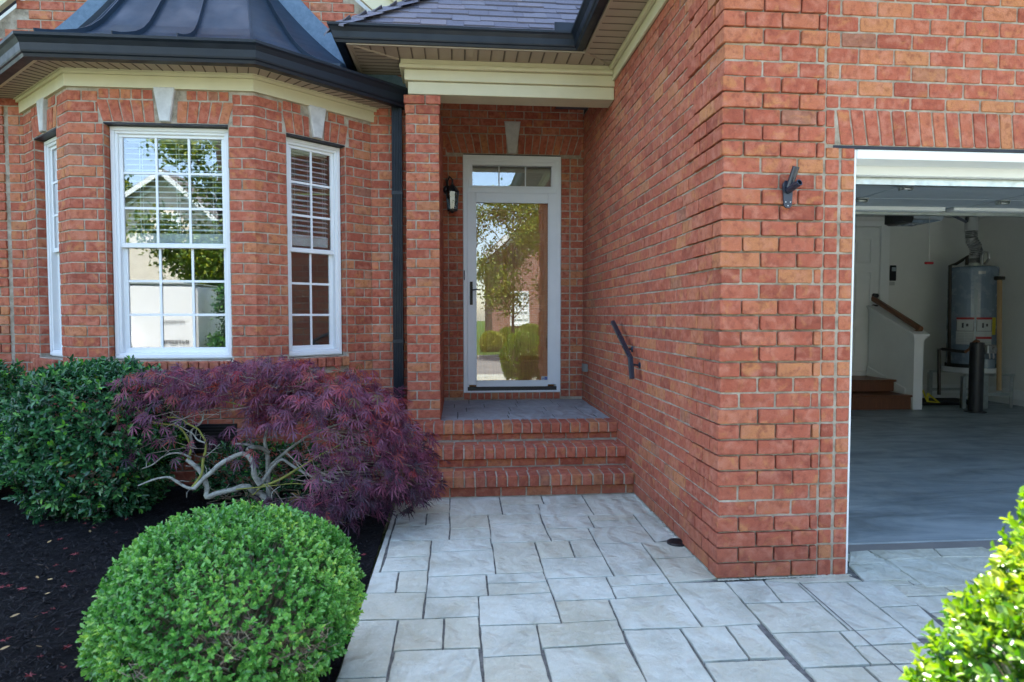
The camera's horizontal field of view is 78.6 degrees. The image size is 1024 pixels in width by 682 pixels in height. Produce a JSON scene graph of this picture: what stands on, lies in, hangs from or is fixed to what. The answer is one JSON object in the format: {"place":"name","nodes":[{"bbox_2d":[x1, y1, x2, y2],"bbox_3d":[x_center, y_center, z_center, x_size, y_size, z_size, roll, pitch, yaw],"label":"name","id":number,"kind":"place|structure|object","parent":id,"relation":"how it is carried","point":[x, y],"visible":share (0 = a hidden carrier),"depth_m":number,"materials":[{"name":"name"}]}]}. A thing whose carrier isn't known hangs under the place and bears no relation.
{"place":"outdoors","nodes":[
{"label":"outdoors","id":0,"kind":"place"},
{"bbox_2d":[0,466,392,681],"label":"mulch bed","id":1,"kind":"object","parent":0,"point":[66,659],"visible":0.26,"depth_m":3.28,"materials":[{"name":"black wood"}]},
{"bbox_2d":[0,358,34,477],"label":"laurel shrub","id":2,"kind":"object","parent":1,"relation":"on","point":[6,379],"visible":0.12,"depth_m":4.37,"materials":[{"name":"green plant"}]},
{"bbox_2d":[0,354,187,524],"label":"laurel shrub","id":3,"kind":"object","parent":1,"relation":"on","point":[38,427],"visible":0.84,"depth_m":3.80,"materials":[{"name":"green plant"}]},
{"bbox_2d":[74,498,367,681],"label":"globe shrub","id":4,"kind":"object","parent":1,"relation":"on","point":[258,631],"visible":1,"depth_m":1.95,"materials":[{"name":"green plant"}]},
{"bbox_2d":[185,440,331,504],"bbox_3d":[-1.752,0.939,4.373,0.982,0.527,0.532,0,2,-5],"label":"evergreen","id":5,"kind":"object","parent":1,"relation":"on","point":[214,483],"visible":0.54,"depth_m":4.29,"materials":[{"name":"green plant"}]},
{"bbox_2d":[104,353,450,536],"bbox_3d":[-1.405,0.647,3.988,2.070,1.155,1.291,0,2,-5],"label":"laceleaf maple","id":6,"kind":"object","parent":1,"relation":"on","point":[315,389],"visible":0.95,"depth_m":3.78,"materials":[{"name":"purple plant"}]},
{"bbox_2d":[335,496,395,681],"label":"ground","id":7,"kind":"structure","parent":0,"point":[383,536],"depth_m":4.30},
{"bbox_2d":[0,0,1023,579],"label":"brick house","id":8,"kind":"structure","parent":7,"relation":"on","point":[624,164],"depth_m":4.69,"materials":[{"name":"brick"}]},
{"bbox_2d":[44,136,62,356],"bbox_3d":[-3.555,-0.740,4.955,0.502,1.735,0.082,2,3,37],"label":"window","id":9,"kind":"structure","parent":8,"relation":"in","point":[50,147],"depth_m":5.05,"materials":[{"name":"white plastic"}]},
{"bbox_2d":[110,126,231,358],"bbox_3d":[-2.551,-0.731,4.730,0.872,1.735,0.082,0,2,-5],"label":"window","id":10,"kind":"structure","parent":8,"relation":"in","point":[121,277],"depth_m":4.71,"materials":[{"name":"white plastic"}]},
{"bbox_2d":[125,138,222,243],"bbox_3d":[-2.558,-1.158,4.790,0.730,0.820,0.058,0,2,-5],"label":"window blind","id":11,"kind":"object","parent":8,"relation":"attached to","point":[141,237],"depth_m":4.78,"materials":[{"name":"white plastic"}]},
{"bbox_2d":[291,149,327,247],"bbox_3d":[-1.696,-1.182,5.152,0.057,0.800,0.362,2,3,44],"label":"window blind","id":12,"kind":"object","parent":8,"relation":"attached to","point":[305,240],"depth_m":5.15,"materials":[{"name":"white plastic"}]},
{"bbox_2d":[286,137,341,356],"bbox_3d":[-1.640,-0.747,5.116,0.082,1.735,0.504,2,3,44],"label":"window","id":13,"kind":"structure","parent":8,"relation":"in","point":[334,347],"depth_m":5.20,"materials":[{"name":"white plastic"}]},
{"bbox_2d":[443,176,458,212],"bbox_3d":[-0.624,-1.478,6.322,0.125,0.378,0.227,-2,3,-35],"label":"wall lantern","id":14,"kind":"object","parent":8,"relation":"attached to","point":[448,190],"depth_m":6.28,"materials":[{"name":"black paint"}]},
{"bbox_2d":[464,192,556,390],"bbox_3d":[-0.011,-0.502,6.490,0.974,2.055,0.095,0,2,-5],"label":"storm door","id":15,"kind":"structure","parent":8,"relation":"in","point":[473,198],"depth_m":6.50,"materials":[{"name":"white metal"}]},
{"bbox_2d":[469,203,553,386],"bbox_3d":[-0.004,-0.524,6.600,0.930,2.020,0.052,0,2,-5],"label":"front door","id":16,"kind":"structure","parent":8,"relation":"in","point":[512,238],"depth_m":6.58,"materials":[{"name":"clear glass"}]},
{"bbox_2d":[582,363,587,371],"bbox_3d":[0.739,0.270,6.331,0.049,0.085,0.088,0,2,-5],"label":"outlet box","id":17,"kind":"object","parent":8,"relation":"attached to","point":[584,367],"visible":1,"depth_m":6.29,"materials":[{"name":"grey plastic"}]},
{"bbox_2d":[611,320,640,378],"bbox_3d":[0.856,0.055,4.715,0.087,0.415,0.584,0,2,-5],"label":"handrail","id":18,"kind":"object","parent":8,"relation":"attached to","point":[631,364],"visible":1,"depth_m":4.56,"materials":[{"name":"black metal"}]},
{"bbox_2d":[782,166,802,207],"bbox_3d":[1.366,-0.753,3.039,0.054,0.199,0.091,-1,2,-17],"label":"flag bracket","id":19,"kind":"object","parent":8,"relation":"attached to","point":[790,185],"visible":1,"depth_m":3.05,"materials":[{"name":"black metal"}]},
{"bbox_2d":[852,221,889,375],"bbox_3d":[5.258,-0.613,9.707,1.264,2.499,0.109,0,2,-5],"label":"door frame","id":20,"kind":"structure","parent":8,"relation":"attached to","point":[871,259],"depth_m":9.74,"materials":[{"name":"paint"}]},
{"bbox_2d":[852,227,879,370],"bbox_3d":[5.234,-0.649,9.732,0.980,2.229,0.050,0,2,-5],"label":"door leaf","id":21,"kind":"structure","parent":20,"relation":"in","point":[866,245],"depth_m":9.73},
{"bbox_2d":[889,265,895,284],"bbox_3d":[5.966,-1.028,9.789,0.100,0.310,0.032,0,2,-5],"label":"door keypad","id":22,"kind":"object","parent":8,"relation":"attached to","point":[892,272],"depth_m":9.78,"materials":[{"name":"black paint"}]},
{"bbox_2d":[884,206,989,225],"bbox_3d":[4.381,-1.301,5.516,0.772,0.442,3.682,0,2,5],"label":"garage opener","id":23,"kind":"object","parent":8,"relation":"attached to","point":[903,220],"visible":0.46,"depth_m":7.06,"materials":[{"name":"black paint"}]},
{"bbox_2d":[924,216,933,263],"bbox_3d":[4.664,-1.204,6.977,0.090,0.692,0.027,0,2,-5],"label":"release cord","id":24,"kind":"object","parent":23,"relation":"hanging from","point":[929,244],"visible":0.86,"depth_m":6.98,"materials":[{"name":"fabric"}]},
{"bbox_2d":[855,165,1023,216],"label":"garage door","id":25,"kind":"structure","parent":8,"relation":"attached to","point":[922,191],"depth_m":4.87,"materials":[{"name":"white metal"}]},
{"bbox_2d":[855,198,1023,208],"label":"door section","id":26,"kind":"structure","parent":25,"relation":"in","point":[947,203],"depth_m":5.39,"materials":[{"name":"white metal"}]},
{"bbox_2d":[856,186,1023,199],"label":"door section","id":27,"kind":"structure","parent":25,"relation":"in","point":[861,191],"depth_m":4.95,"materials":[{"name":"white metal"}]},
{"bbox_2d":[336,493,1023,681],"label":"walkway","id":28,"kind":"structure","parent":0,"point":[593,588],"depth_m":2.86,"materials":[{"name":"grey stone"}]},
{"bbox_2d":[399,399,634,498],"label":"entry steps","id":29,"kind":"structure","parent":28,"relation":"on","point":[540,447],"depth_m":4.86,"materials":[{"name":"brick"}]},
{"bbox_2d":[667,538,684,546],"bbox_3d":[0.962,1.174,3.644,0.116,0.014,0.116,0,2,-5],"label":"drain cover","id":30,"kind":"object","parent":28,"relation":"on","point":[676,542],"visible":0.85,"depth_m":3.63,"materials":[{"name":"black metal"}]},
{"bbox_2d":[634,495,851,580],"bbox_3d":[1.046,1.174,3.752,0.643,0.006,1.663,-1,3,-30],"label":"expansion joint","id":31,"kind":"object","parent":28,"relation":"on","point":[695,557],"visible":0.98,"depth_m":3.18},
{"bbox_2d":[848,540,1012,553],"bbox_3d":[4.172,1.229,3.759,4.960,0.103,0.113,0,2,-5],"label":"garage threshold","id":32,"kind":"object","parent":28,"relation":"on","point":[927,545],"depth_m":3.62,"materials":[{"name":"concrete"}]},
{"bbox_2d":[898,486,1023,681],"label":"boxwood shrub","id":33,"kind":"object","parent":28,"relation":"on","point":[983,644],"visible":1,"depth_m":1.17,"materials":[{"name":"green plant"}]},
{"bbox_2d":[848,398,1023,544],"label":"garage floor","id":34,"kind":"structure","parent":0,"point":[939,473],"depth_m":5.23,"materials":[{"name":"concrete"}]},
{"bbox_2d":[851,296,929,409],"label":"garage stairs","id":35,"kind":"structure","parent":34,"relation":"on","point":[892,378],"depth_m":9.08,"materials":[{"name":"brown wood"}]},
{"bbox_2d":[922,390,939,402],"bbox_3d":[6.105,0.807,9.113,0.245,0.191,0.077,0,2,-5],"label":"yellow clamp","id":36,"kind":"object","parent":34,"relation":"on","point":[926,395],"visible":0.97,"depth_m":9.10,"materials":[{"name":"plastic"}]},
{"bbox_2d":[922,398,967,404],"bbox_3d":[6.388,0.908,9.402,0.870,0.066,0.330,0,2,-5],"label":"floor mat","id":37,"kind":"object","parent":34,"relation":"on","point":[949,401],"visible":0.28,"depth_m":9.25,"materials":[{"name":"rubber"}]},
{"bbox_2d":[927,370,1014,408],"bbox_3d":[6.785,0.702,9.264,0.770,0.493,0.735,0,2,-5],"label":"heater stand","id":38,"kind":"object","parent":34,"relation":"on","point":[962,388],"visible":0.7,"depth_m":8.94,"materials":[{"name":"grey metal"}]},
{"bbox_2d":[941,365,995,373],"bbox_3d":[6.785,0.416,9.250,0.730,0.075,0.730,0,2,-5],"label":"drain pan","id":39,"kind":"object","parent":38,"relation":"on","point":[962,370],"visible":0.53,"depth_m":9.05,"materials":[{"name":"grey metal"}]},
{"bbox_2d":[937,217,999,394],"bbox_3d":[6.579,-0.574,8.949,0.656,2.629,1.299,2,3,40],"label":"water heater","id":40,"kind":"object","parent":39,"relation":"on","point":[972,301],"visible":0.93,"depth_m":9.00,"materials":[{"name":"metal"}]},
{"bbox_2d":[994,276,1004,390],"bbox_3d":[6.857,-0.103,8.814,0.131,1.610,0.080,0,2,-5],"label":"leaning pole","id":41,"kind":"object","parent":40,"relation":"attached to","point":[999,279],"visible":1,"depth_m":8.80,"materials":[{"name":"brown wood"}]},
{"bbox_2d":[964,342,986,412],"bbox_3d":[6.369,0.493,8.575,0.260,0.965,0.260,0,2,-5],"label":"bollard","id":42,"kind":"object","parent":34,"relation":"on","point":[976,376],"visible":0.98,"depth_m":8.51,"materials":[{"name":"black metal"}]}
]}

